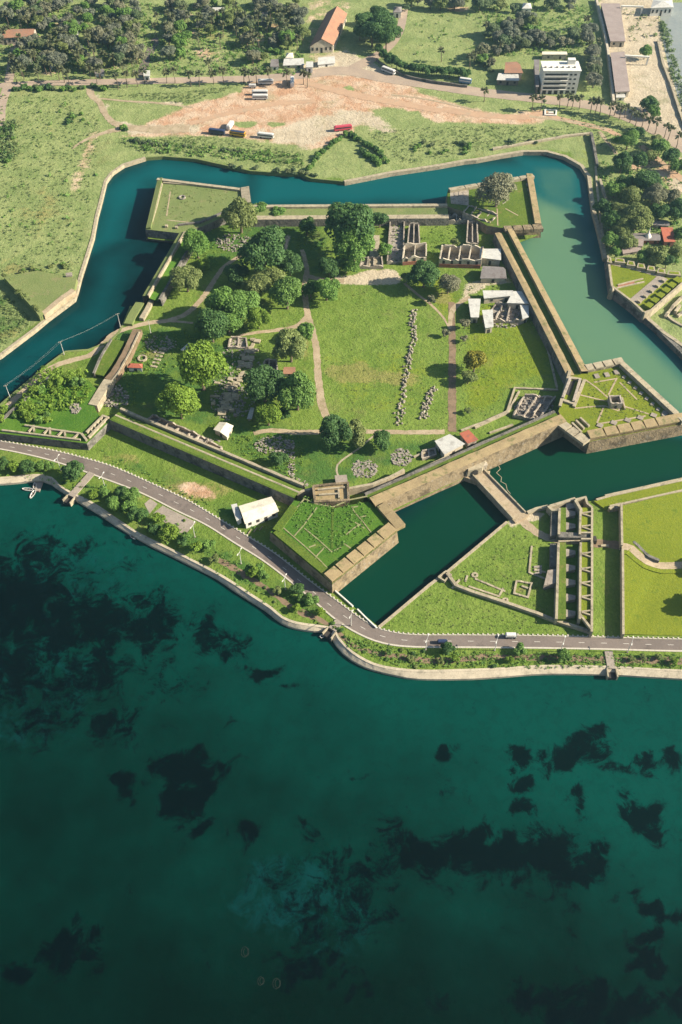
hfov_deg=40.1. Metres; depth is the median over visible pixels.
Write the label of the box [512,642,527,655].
tree
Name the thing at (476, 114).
footpath
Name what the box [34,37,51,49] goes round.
tree
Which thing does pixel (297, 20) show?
tree
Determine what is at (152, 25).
palm tree
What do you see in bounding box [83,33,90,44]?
palm tree
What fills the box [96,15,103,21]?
palm tree
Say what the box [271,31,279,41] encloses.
tree
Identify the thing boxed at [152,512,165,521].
tree
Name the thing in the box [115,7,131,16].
tree
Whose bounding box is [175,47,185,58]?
tree
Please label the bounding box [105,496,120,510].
tree
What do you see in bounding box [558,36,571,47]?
tree
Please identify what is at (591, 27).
tree
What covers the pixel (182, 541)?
tree
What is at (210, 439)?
rubble
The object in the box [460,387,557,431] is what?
garden wall
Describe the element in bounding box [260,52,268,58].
tree
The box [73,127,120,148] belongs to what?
footpath
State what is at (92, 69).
palm tree
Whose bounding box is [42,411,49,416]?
bush
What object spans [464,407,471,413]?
tree
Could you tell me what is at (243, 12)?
palm tree
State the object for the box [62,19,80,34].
tree
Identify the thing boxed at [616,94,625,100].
kiosk
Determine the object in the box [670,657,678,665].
tree
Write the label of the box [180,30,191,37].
tree
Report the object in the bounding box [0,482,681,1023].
sea
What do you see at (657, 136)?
tree
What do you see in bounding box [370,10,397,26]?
tree
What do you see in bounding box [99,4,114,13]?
tree
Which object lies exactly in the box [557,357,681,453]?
bastion
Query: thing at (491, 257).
metal-roofed hall
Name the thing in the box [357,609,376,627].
parapet wall
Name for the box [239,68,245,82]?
palm tree
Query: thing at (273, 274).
tree
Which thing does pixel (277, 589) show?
tree
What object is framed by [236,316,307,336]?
footpath
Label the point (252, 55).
tree
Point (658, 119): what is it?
palm tree
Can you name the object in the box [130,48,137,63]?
palm tree
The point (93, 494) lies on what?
tree
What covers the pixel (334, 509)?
grass tufts
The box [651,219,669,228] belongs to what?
courtyard house
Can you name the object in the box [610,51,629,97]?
depot
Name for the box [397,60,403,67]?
tree
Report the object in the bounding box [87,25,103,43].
tree
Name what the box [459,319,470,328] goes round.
tree
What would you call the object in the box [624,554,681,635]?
terrain
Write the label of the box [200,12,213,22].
tree
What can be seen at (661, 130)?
road
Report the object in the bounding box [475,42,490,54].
tree
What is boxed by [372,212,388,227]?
tree
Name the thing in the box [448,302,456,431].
footpath
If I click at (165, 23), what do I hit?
palm tree
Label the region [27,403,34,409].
bush
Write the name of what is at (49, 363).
moat edging
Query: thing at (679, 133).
palm tree
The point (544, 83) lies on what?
window
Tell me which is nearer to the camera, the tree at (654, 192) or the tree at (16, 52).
the tree at (654, 192)
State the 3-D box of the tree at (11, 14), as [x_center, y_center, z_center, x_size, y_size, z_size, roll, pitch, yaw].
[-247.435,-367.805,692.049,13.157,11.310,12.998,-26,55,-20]
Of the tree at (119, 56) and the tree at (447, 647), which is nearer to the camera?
the tree at (447, 647)
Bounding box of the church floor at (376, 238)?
[368,235,379,265]
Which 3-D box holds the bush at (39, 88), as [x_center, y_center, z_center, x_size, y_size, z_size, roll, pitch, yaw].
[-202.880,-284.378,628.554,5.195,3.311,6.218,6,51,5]
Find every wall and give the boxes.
[110,407,304,505]
[143,231,192,305]
[251,204,448,226]
[297,487,311,498]
[335,590,352,606]
[349,468,404,494]
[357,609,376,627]
[364,410,566,511]
[376,58,466,87]
[394,455,449,479]
[413,447,435,457]
[446,572,588,633]
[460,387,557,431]
[474,390,519,428]
[489,424,512,433]
[492,132,589,150]
[492,229,587,383]
[526,505,547,514]
[547,350,557,388]
[589,132,598,167]
[594,166,604,247]
[595,0,614,102]
[595,479,681,500]
[598,179,607,200]
[607,489,681,511]
[619,504,622,550]
[620,549,624,638]
[633,541,659,562]
[646,317,681,347]
[657,39,681,121]
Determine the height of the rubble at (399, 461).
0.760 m
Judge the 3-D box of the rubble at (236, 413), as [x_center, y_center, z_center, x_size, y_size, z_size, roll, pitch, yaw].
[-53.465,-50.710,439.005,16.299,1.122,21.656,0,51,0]
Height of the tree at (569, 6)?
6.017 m
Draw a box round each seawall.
[0,474,70,494]
[75,495,328,632]
[332,630,613,680]
[613,666,681,679]
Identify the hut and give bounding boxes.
[127,363,142,371]
[213,422,232,439]
[247,407,253,420]
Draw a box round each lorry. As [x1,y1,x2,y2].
[226,120,233,129]
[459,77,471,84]
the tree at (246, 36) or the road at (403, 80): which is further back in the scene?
the tree at (246, 36)
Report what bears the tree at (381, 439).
on the ground at (306, 130)
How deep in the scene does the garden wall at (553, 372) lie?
452.89 m
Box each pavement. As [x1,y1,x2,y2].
[145,499,156,513]
[154,506,195,532]
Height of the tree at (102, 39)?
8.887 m
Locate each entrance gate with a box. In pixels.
[621,5,643,14]
[625,55,649,64]
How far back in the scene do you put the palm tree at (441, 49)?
649.56 m
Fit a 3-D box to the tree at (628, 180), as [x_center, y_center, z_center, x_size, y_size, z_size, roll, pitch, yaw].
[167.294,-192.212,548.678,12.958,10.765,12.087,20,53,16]
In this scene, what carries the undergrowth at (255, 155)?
on the ground at (306, 130)
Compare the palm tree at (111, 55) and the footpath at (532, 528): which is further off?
the palm tree at (111, 55)
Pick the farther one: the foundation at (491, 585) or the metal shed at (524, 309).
the metal shed at (524, 309)
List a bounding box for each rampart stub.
[88,379,113,411]
[91,339,124,378]
[92,339,111,377]
[105,329,142,381]
[112,331,139,384]
[124,302,143,325]
[139,300,153,320]
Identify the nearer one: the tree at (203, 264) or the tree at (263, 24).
the tree at (203, 264)
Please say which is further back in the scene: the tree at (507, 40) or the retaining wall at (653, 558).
the tree at (507, 40)
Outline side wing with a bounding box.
[533,60,539,93]
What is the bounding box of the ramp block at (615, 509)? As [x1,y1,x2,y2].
[609,503,619,511]
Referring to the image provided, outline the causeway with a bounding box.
[464,469,528,523]
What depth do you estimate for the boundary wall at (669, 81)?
636.71 m
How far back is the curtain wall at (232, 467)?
412.02 m
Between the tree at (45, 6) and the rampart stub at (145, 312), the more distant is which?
the tree at (45, 6)
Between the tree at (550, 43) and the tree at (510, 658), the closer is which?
the tree at (510, 658)
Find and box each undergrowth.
[0,3,681,272]
[0,8,681,162]
[0,84,672,348]
[12,365,91,415]
[112,219,533,481]
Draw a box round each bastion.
[0,374,110,449]
[146,177,250,242]
[270,496,404,592]
[445,173,543,237]
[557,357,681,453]
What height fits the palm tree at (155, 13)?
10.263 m
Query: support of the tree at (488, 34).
on the ground at (306, 130)
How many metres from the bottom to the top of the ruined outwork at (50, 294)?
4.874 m
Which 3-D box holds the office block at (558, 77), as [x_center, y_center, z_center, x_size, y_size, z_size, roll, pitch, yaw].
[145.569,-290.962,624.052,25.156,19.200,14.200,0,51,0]
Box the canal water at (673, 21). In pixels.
[660,3,681,105]
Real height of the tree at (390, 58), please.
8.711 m
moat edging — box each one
[0,157,145,359]
[0,306,131,405]
[145,155,343,184]
[344,150,606,261]
[378,521,507,626]
[604,478,681,495]
[642,318,681,359]
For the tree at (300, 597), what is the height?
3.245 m
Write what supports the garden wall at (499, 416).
on the ground at (306, 130)
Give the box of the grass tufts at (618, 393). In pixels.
[578,367,660,418]
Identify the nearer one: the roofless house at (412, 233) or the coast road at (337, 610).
the coast road at (337, 610)
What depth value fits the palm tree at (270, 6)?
693.18 m
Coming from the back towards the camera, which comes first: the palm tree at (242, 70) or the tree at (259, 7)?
the tree at (259, 7)
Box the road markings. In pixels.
[13,447,650,644]
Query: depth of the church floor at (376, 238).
513.42 m
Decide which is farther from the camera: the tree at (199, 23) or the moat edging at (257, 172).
the tree at (199, 23)
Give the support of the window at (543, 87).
in the office block at (558, 77)
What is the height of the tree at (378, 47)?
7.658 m
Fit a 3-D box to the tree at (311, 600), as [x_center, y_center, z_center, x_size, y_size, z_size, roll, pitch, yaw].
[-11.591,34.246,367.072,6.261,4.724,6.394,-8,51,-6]
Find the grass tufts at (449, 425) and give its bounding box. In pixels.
[322,289,567,630]
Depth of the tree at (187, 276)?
483.06 m
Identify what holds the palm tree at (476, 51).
on the ground at (306, 130)
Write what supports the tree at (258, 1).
on the ground at (306, 130)
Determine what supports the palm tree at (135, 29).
on the ground at (306, 130)
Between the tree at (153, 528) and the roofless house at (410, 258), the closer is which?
the tree at (153, 528)
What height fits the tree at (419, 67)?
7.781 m
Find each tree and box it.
[0,5,14,22]
[0,456,10,469]
[1,10,9,23]
[3,24,10,30]
[6,460,19,471]
[7,0,23,11]
[7,52,15,60]
[7,57,16,67]
[8,66,17,82]
[12,48,25,56]
[13,59,21,75]
[14,13,21,28]
[14,33,21,40]
[15,6,24,13]
[15,40,27,48]
[16,54,32,70]
[16,63,25,79]
[18,459,35,473]
[19,8,32,23]
[19,45,28,53]
[21,15,29,28]
[21,33,38,46]
[26,0,37,5]
[27,51,35,59]
[28,41,35,48]
[30,5,43,13]
[30,15,44,25]
[31,461,43,470]
[32,63,42,68]
[33,68,41,81]
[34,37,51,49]
[34,55,46,65]
[36,21,46,30]
[38,1,51,14]
[39,59,46,74]
[43,16,50,26]
[43,47,56,53]
[44,33,52,39]
[44,39,53,47]
[44,460,55,469]
[45,51,59,65]
[45,60,52,76]
[47,28,56,38]
[47,53,67,66]
[48,22,55,28]
[49,0,65,10]
[51,15,58,22]
[52,26,58,35]
[52,39,59,51]
[53,63,60,80]
[55,40,70,52]
[57,27,66,34]
[57,33,68,38]
[57,65,64,82]
[58,13,73,24]
[58,23,69,33]
[60,0,72,5]
[60,460,84,481]
[61,36,78,49]
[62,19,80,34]
[62,68,70,84]
[70,54,85,64]
[72,5,81,15]
[72,53,80,71]
[73,41,81,48]
[75,18,82,24]
[77,47,84,54]
[77,59,86,69]
[79,22,88,30]
[80,1,88,7]
[80,48,90,56]
[81,12,92,24]
[82,8,93,15]
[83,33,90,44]
[84,62,91,77]
[85,0,97,4]
[85,56,102,67]
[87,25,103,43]
[88,488,99,498]
[89,45,96,55]
[90,67,98,83]
[93,63,102,78]
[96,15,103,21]
[98,33,114,46]
[98,50,107,57]
[98,56,111,66]
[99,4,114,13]
[99,485,110,497]
[103,19,111,24]
[104,22,121,29]
[105,28,113,35]
[105,35,113,49]
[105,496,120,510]
[108,52,115,67]
[109,13,118,18]
[111,28,123,36]
[111,72,118,89]
[112,0,124,7]
[112,52,124,62]
[113,43,127,60]
[113,485,127,497]
[114,36,127,44]
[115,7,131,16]
[117,61,127,71]
[118,14,133,24]
[120,31,135,41]
[120,70,129,87]
[120,487,141,503]
[121,500,134,512]
[122,18,137,28]
[124,42,138,55]
[126,59,134,69]
[127,505,148,520]
[128,0,139,6]
[129,48,145,61]
[130,6,140,11]
[130,9,142,18]
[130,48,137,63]
[130,69,139,86]
[132,22,140,30]
[132,27,139,42]
[136,43,144,50]
[138,66,146,83]
[146,523,161,534]
[150,21,156,36]
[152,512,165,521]
[153,11,158,23]
[154,382,200,418]
[157,522,179,539]
[159,45,175,59]
[161,21,169,33]
[161,22,175,33]
[162,34,172,44]
[162,67,169,82]
[163,9,170,17]
[164,0,174,7]
[167,14,182,25]
[167,27,176,34]
[168,12,174,19]
[169,67,177,82]
[169,264,202,291]
[171,33,186,46]
[173,0,187,9]
[173,20,187,31]
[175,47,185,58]
[176,339,228,390]
[176,537,186,546]
[178,10,189,20]
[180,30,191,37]
[180,531,191,539]
[182,228,209,258]
[186,70,193,86]
[189,541,201,551]
[192,1,201,8]
[192,17,201,22]
[192,32,201,43]
[193,308,229,342]
[195,20,205,30]
[195,69,203,86]
[196,0,209,7]
[197,258,209,269]
[200,5,214,12]
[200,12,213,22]
[203,23,216,35]
[203,57,212,66]
[203,539,215,550]
[204,286,232,310]
[206,15,214,23]
[208,67,216,83]
[208,553,218,562]
[209,12,221,22]
[210,0,217,5]
[213,9,219,16]
[214,32,222,49]
[218,20,226,36]
[218,66,226,83]
[220,196,257,233]
[220,309,242,334]
[222,0,234,7]
[222,10,236,26]
[223,263,249,285]
[223,289,259,322]
[228,6,244,19]
[232,25,238,38]
[235,17,247,27]
[236,224,285,270]
[238,31,253,45]
[239,10,246,17]
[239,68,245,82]
[241,26,249,32]
[241,273,271,301]
[242,364,284,402]
[244,18,255,28]
[244,68,253,83]
[245,50,259,63]
[245,566,258,577]
[247,307,271,328]
[251,14,257,29]
[252,0,265,4]
[252,32,261,44]
[252,67,259,83]
[253,3,269,13]
[253,201,266,211]
[253,267,285,285]
[254,402,281,425]
[255,10,261,25]
[256,562,263,570]
[259,570,268,579]
[260,20,271,27]
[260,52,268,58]
[263,17,270,32]
[263,66,272,75]
[265,0,277,3]
[266,3,273,17]
[266,17,275,23]
[267,37,276,44]
[267,275,301,309]
[268,452,288,465]
[270,206,285,215]
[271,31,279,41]
[272,1,283,6]
[272,328,306,362]
[272,586,280,593]
[275,25,292,34]
[275,250,303,275]
[277,13,284,26]
[277,370,316,410]
[278,30,295,40]
[279,407,290,419]
[281,7,288,17]
[281,21,290,26]
[281,39,292,49]
[282,68,290,85]
[284,34,290,49]
[288,3,299,15]
[289,15,304,26]
[289,583,304,594]
[290,603,301,611]
[291,6,308,17]
[294,24,310,40]
[294,34,300,49]
[296,322,314,340]
[297,594,305,601]
[298,216,316,235]
[299,69,304,84]
[301,280,317,297]
[304,71,311,87]
[304,592,319,604]
[314,277,340,301]
[315,607,325,615]
[318,256,340,276]
[319,414,352,448]
[324,202,374,240]
[332,224,375,265]
[337,255,359,272]
[345,418,365,447]
[353,25,363,40]
[354,11,372,26]
[358,20,383,46]
[368,5,389,17]
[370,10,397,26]
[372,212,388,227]
[372,430,390,450]
[375,44,382,54]
[376,24,398,49]
[377,242,392,255]
[379,49,386,57]
[382,52,392,63]
[385,54,397,66]
[386,649,391,654]
[393,57,399,68]
[395,26,402,37]
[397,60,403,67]
[400,272,409,282]
[404,0,417,6]
[404,63,410,72]
[406,259,440,287]
[406,655,413,660]
[410,63,418,70]
[415,63,424,74]
[423,65,430,75]
[424,0,433,8]
[427,295,435,302]
[429,66,434,75]
[431,0,448,10]
[437,46,445,61]
[437,274,460,293]
[437,657,443,663]
[439,66,451,77]
[440,641,455,654]
[442,329,450,336]
[447,0,464,9]
[447,68,453,76]
[450,238,459,245]
[452,655,459,661]
[458,67,468,77]
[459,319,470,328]
[460,335,467,340]
[460,370,477,383]
[463,350,486,371]
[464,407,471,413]
[465,52,474,68]
[471,0,489,11]
[472,49,478,63]
[474,172,516,206]
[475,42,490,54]
[475,53,487,61]
[480,87,488,101]
[481,21,489,36]
[483,31,491,39]
[486,22,499,31]
[487,0,495,7]
[487,57,495,65]
[491,30,505,44]
[493,47,501,55]
[495,0,507,10]
[495,40,504,55]
[498,34,513,48]
[500,20,512,29]
[503,25,520,35]
[504,27,520,38]
[504,43,514,52]
[505,656,513,661]
[510,4,519,10]
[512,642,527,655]
[513,17,523,26]
[513,35,530,49]
[515,10,525,19]
[522,34,533,46]
[524,14,538,25]
[525,11,536,17]
[526,28,539,34]
[527,0,539,4]
[527,25,539,31]
[529,29,546,44]
[529,93,538,110]
[537,94,546,111]
[544,0,560,9]
[545,39,556,48]
[546,31,557,41]
[557,93,563,109]
[557,648,571,661]
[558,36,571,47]
[564,0,576,3]
[565,3,573,9]
[565,91,572,106]
[566,26,579,39]
[568,93,578,109]
[577,94,584,108]
[580,22,599,32]
[581,31,594,45]
[583,15,590,23]
[583,46,600,56]
[585,40,593,45]
[585,56,601,62]
[585,72,602,87]
[586,60,602,71]
[588,43,600,51]
[588,96,596,112]
[589,64,601,74]
[592,198,612,213]
[596,98,605,114]
[600,210,620,231]
[601,231,620,247]
[605,182,626,197]
[608,101,614,117]
[609,247,621,257]
[610,218,633,235]
[611,135,618,142]
[611,202,627,213]
[612,151,632,172]
[614,100,619,115]
[616,130,638,149]
[616,175,636,187]
[617,103,625,119]
[617,202,654,231]
[619,233,638,248]
[620,186,642,204]
[624,103,630,117]
[628,107,636,122]
[629,126,644,137]
[632,152,647,168]
[633,170,662,191]
[634,110,641,126]
[637,249,648,263]
[639,44,651,58]
[639,95,659,111]
[640,112,647,126]
[642,182,667,205]
[645,116,654,130]
[645,245,668,264]
[646,150,657,161]
[648,105,660,116]
[650,134,661,141]
[650,138,670,154]
[650,203,670,219]
[652,116,661,133]
[655,654,662,659]
[661,148,679,164]
[661,254,675,268]
[662,188,680,203]
[663,122,671,137]
[665,197,681,220]
[667,125,676,139]
[668,157,681,173]
[668,243,681,257]
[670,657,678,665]
[674,227,681,240]
[675,131,681,147]
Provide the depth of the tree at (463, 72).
635.60 m
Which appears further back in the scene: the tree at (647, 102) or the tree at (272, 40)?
the tree at (272, 40)
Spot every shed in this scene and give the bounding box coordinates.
[231,503,241,524]
[239,497,278,528]
[435,434,464,457]
[459,430,477,447]
[468,299,480,322]
[482,309,493,332]
[483,290,514,303]
[497,73,518,85]
[507,291,528,308]
[520,305,528,322]
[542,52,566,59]
[622,247,640,255]
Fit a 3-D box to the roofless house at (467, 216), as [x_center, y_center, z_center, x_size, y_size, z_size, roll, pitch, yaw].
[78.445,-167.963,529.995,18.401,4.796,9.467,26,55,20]
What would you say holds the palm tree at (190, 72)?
on the ground at (306, 130)
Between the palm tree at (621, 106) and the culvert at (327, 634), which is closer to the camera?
the culvert at (327, 634)
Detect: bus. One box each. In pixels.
[208,128,224,135]
[229,129,245,137]
[252,89,267,93]
[252,94,267,99]
[257,131,273,138]
[258,79,272,84]
[290,76,293,86]
[334,124,351,131]
[381,65,395,74]
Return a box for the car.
[437,639,447,644]
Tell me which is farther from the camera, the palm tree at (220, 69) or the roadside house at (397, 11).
the roadside house at (397, 11)
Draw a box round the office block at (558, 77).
[538,58,581,93]
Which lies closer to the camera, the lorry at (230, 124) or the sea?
the sea
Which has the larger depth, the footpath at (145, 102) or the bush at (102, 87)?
the bush at (102, 87)
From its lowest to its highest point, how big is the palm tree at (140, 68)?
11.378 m
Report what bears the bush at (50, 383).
on the undergrowth at (48, 371)
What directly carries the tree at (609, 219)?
on the ground at (306, 130)
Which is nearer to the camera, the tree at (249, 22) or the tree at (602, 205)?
the tree at (602, 205)
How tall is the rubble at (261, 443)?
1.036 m
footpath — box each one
[0,256,237,413]
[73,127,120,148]
[85,88,189,132]
[101,98,191,107]
[161,320,192,323]
[188,99,315,124]
[218,557,328,625]
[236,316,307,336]
[253,428,444,434]
[295,79,442,112]
[300,249,329,417]
[306,274,343,282]
[336,435,373,474]
[337,632,681,664]
[392,94,480,111]
[403,283,447,326]
[442,106,525,119]
[448,296,471,328]
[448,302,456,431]
[519,518,556,542]
[526,111,620,135]
[529,115,606,129]
[593,539,618,549]
[598,131,617,153]
[622,543,681,568]
[638,145,681,181]
[644,157,681,166]
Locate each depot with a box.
[600,3,624,46]
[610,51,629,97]
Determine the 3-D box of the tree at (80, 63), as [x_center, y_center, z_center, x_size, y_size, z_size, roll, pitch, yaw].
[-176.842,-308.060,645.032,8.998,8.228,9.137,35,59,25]
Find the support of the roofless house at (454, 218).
on the ground at (306, 130)
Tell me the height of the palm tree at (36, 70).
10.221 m
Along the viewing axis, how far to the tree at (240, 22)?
683.42 m
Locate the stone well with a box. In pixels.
[137,355,146,361]
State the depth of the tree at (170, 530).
384.84 m
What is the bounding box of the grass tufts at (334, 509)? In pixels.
[292,496,372,553]
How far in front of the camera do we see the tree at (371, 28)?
658.64 m
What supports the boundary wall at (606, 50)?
on the ground at (306, 130)
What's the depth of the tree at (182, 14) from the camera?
689.50 m
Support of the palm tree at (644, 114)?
on the ground at (306, 130)
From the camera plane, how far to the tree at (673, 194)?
534.35 m
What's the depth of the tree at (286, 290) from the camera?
472.75 m
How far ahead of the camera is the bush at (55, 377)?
440.97 m
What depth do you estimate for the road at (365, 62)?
667.14 m
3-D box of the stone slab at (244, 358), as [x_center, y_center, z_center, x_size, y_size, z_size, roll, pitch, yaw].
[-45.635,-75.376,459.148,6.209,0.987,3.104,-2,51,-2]
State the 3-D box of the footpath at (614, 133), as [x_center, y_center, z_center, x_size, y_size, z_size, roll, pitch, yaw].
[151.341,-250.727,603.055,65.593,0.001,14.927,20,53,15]
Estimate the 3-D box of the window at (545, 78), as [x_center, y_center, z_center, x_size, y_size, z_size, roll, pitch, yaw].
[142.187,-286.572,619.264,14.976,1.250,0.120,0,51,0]
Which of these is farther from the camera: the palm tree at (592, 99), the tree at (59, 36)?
the tree at (59, 36)
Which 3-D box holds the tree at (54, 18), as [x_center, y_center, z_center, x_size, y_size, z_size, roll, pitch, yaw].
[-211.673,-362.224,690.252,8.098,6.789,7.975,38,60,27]
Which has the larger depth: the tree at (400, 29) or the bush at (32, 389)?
the tree at (400, 29)
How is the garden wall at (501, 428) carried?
on the ground at (306, 130)
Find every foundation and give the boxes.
[465,575,505,597]
[513,580,532,598]
[528,546,545,579]
[544,109,556,115]
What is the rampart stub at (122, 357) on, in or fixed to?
on the ground at (306, 130)
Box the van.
[505,632,516,638]
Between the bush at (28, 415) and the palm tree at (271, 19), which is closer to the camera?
the bush at (28, 415)
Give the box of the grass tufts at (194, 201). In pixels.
[154,184,234,217]
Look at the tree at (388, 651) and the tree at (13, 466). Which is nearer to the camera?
the tree at (388, 651)
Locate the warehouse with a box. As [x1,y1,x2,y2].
[0,29,36,44]
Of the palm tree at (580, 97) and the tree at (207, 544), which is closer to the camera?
the tree at (207, 544)
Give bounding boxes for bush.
[0,404,7,413]
[0,414,4,422]
[18,409,28,416]
[20,83,26,89]
[20,403,28,409]
[23,412,31,418]
[23,417,32,422]
[27,386,38,393]
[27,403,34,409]
[34,416,44,423]
[35,86,43,91]
[36,385,44,394]
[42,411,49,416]
[42,416,52,422]
[46,381,54,386]
[51,375,58,381]
[54,376,63,384]
[59,86,66,90]
[63,372,74,382]
[69,376,78,386]
[78,378,86,385]
[99,85,106,89]
[305,165,312,169]
[330,138,337,143]
[349,132,357,137]
[361,141,368,145]
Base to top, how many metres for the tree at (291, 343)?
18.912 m
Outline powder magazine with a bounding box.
[312,475,349,507]
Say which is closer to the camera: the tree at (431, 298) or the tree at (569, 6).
the tree at (431, 298)
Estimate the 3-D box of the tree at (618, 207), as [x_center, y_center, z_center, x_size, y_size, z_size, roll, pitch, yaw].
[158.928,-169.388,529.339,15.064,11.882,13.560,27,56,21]
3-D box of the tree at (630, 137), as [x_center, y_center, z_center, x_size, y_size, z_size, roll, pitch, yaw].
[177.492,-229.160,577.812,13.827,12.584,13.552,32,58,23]
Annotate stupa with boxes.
[645,227,650,238]
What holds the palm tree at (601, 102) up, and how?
on the ground at (306, 130)
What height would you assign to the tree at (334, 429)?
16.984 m
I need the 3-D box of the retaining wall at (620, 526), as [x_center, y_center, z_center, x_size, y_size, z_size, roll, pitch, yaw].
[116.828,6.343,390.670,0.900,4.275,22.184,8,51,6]
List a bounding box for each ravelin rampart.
[543,496,596,637]
[604,255,681,322]
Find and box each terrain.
[594,481,681,510]
[623,492,681,560]
[623,539,681,572]
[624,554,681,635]
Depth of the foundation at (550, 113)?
610.34 m
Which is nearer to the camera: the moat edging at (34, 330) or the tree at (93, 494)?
the tree at (93, 494)
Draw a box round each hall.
[310,6,346,53]
[480,249,500,266]
[480,266,506,282]
[650,0,672,15]
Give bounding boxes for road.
[0,44,15,127]
[0,67,681,151]
[0,442,681,649]
[138,38,158,76]
[349,9,407,69]
[608,104,681,149]
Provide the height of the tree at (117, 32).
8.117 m
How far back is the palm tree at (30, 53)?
643.48 m
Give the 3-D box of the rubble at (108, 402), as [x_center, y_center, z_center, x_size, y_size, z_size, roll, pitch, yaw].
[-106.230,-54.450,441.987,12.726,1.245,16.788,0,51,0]
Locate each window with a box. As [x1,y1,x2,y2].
[543,87,565,88]
[544,78,566,79]
[544,83,565,84]
[545,74,567,75]
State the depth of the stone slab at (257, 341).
466.71 m
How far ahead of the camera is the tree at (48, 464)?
411.33 m
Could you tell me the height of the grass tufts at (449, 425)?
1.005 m
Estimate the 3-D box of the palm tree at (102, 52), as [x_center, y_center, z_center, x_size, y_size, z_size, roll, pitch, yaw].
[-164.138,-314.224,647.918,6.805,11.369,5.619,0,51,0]
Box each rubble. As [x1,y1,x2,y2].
[69,403,81,413]
[104,385,128,408]
[145,336,176,352]
[191,436,220,443]
[210,387,243,420]
[214,345,261,416]
[215,234,248,251]
[254,436,294,453]
[287,443,295,478]
[351,460,377,477]
[390,225,406,263]
[391,448,412,466]
[493,310,520,328]
[514,395,553,417]
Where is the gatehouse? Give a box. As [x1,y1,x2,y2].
[466,460,487,476]
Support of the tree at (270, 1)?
on the ground at (306, 130)
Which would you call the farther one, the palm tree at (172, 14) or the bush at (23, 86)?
the palm tree at (172, 14)
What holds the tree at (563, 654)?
on the ground at (306, 130)
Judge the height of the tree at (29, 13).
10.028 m
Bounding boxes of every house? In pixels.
[95,69,104,76]
[143,70,149,79]
[147,414,208,442]
[206,440,222,449]
[228,336,247,348]
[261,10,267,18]
[263,358,277,369]
[270,59,278,69]
[283,58,303,68]
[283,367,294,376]
[285,53,293,58]
[306,61,312,72]
[318,56,334,67]
[359,256,382,268]
[387,221,404,264]
[393,7,401,17]
[402,242,426,264]
[407,222,419,243]
[421,448,436,460]
[438,244,483,268]
[448,214,466,224]
[462,205,497,222]
[466,220,478,245]
[482,301,522,323]
[504,62,522,79]
[512,394,555,420]
[522,3,531,11]
[607,395,625,409]
[630,233,660,243]
[632,239,643,247]
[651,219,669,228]
[660,227,674,246]
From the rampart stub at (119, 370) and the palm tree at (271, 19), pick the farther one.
the palm tree at (271, 19)
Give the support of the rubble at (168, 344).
on the ground at (306, 130)
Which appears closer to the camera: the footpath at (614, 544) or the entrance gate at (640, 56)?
the footpath at (614, 544)
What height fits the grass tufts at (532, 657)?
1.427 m
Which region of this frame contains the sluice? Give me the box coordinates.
[438,570,451,582]
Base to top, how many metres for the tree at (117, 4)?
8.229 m
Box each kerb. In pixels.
[0,440,681,639]
[0,448,681,651]
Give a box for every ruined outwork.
[4,271,77,320]
[663,296,681,326]
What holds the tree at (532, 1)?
on the ground at (306, 130)
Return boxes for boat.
[30,490,35,498]
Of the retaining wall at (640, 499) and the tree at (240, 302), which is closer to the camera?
the retaining wall at (640, 499)
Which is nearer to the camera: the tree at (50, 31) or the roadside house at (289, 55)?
the roadside house at (289, 55)
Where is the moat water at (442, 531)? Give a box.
[0,155,681,625]
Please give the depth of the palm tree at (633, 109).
596.78 m
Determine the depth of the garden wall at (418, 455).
418.27 m
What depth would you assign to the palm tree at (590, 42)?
655.33 m
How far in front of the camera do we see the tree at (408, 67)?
642.35 m
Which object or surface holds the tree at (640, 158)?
on the ground at (306, 130)
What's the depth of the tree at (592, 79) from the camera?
626.20 m
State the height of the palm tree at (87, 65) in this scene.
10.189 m
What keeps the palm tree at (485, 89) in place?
on the ground at (306, 130)
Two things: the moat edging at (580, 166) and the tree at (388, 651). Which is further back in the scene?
the moat edging at (580, 166)
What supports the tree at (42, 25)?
on the ground at (306, 130)
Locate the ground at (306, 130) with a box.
[0,0,681,669]
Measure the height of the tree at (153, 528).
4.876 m
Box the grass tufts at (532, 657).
[0,330,681,668]
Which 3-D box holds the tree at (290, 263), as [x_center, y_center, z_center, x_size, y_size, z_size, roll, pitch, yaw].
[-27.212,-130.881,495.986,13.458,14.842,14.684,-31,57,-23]
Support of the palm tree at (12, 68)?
on the ground at (306, 130)
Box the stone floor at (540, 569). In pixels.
[534,565,541,574]
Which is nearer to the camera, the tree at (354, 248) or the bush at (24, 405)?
the bush at (24, 405)
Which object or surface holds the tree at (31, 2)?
on the ground at (306, 130)
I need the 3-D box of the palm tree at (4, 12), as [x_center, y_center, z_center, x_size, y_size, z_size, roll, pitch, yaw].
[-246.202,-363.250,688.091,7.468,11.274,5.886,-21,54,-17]
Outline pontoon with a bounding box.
[34,482,42,491]
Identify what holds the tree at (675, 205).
on the ground at (306, 130)
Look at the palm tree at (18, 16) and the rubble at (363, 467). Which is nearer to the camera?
the rubble at (363, 467)
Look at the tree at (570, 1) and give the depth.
706.71 m
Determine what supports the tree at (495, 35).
on the ground at (306, 130)
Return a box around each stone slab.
[218,410,226,415]
[223,392,230,399]
[238,362,251,367]
[242,355,253,360]
[253,339,260,343]
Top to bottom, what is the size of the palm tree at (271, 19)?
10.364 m
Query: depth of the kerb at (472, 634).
369.51 m
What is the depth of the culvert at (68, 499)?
405.05 m
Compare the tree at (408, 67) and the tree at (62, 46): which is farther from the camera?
the tree at (62, 46)
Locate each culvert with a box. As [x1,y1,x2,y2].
[62,472,94,506]
[322,618,342,641]
[604,651,618,679]
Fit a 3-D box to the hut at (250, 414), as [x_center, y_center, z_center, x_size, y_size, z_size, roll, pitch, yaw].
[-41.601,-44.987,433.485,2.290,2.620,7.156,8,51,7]

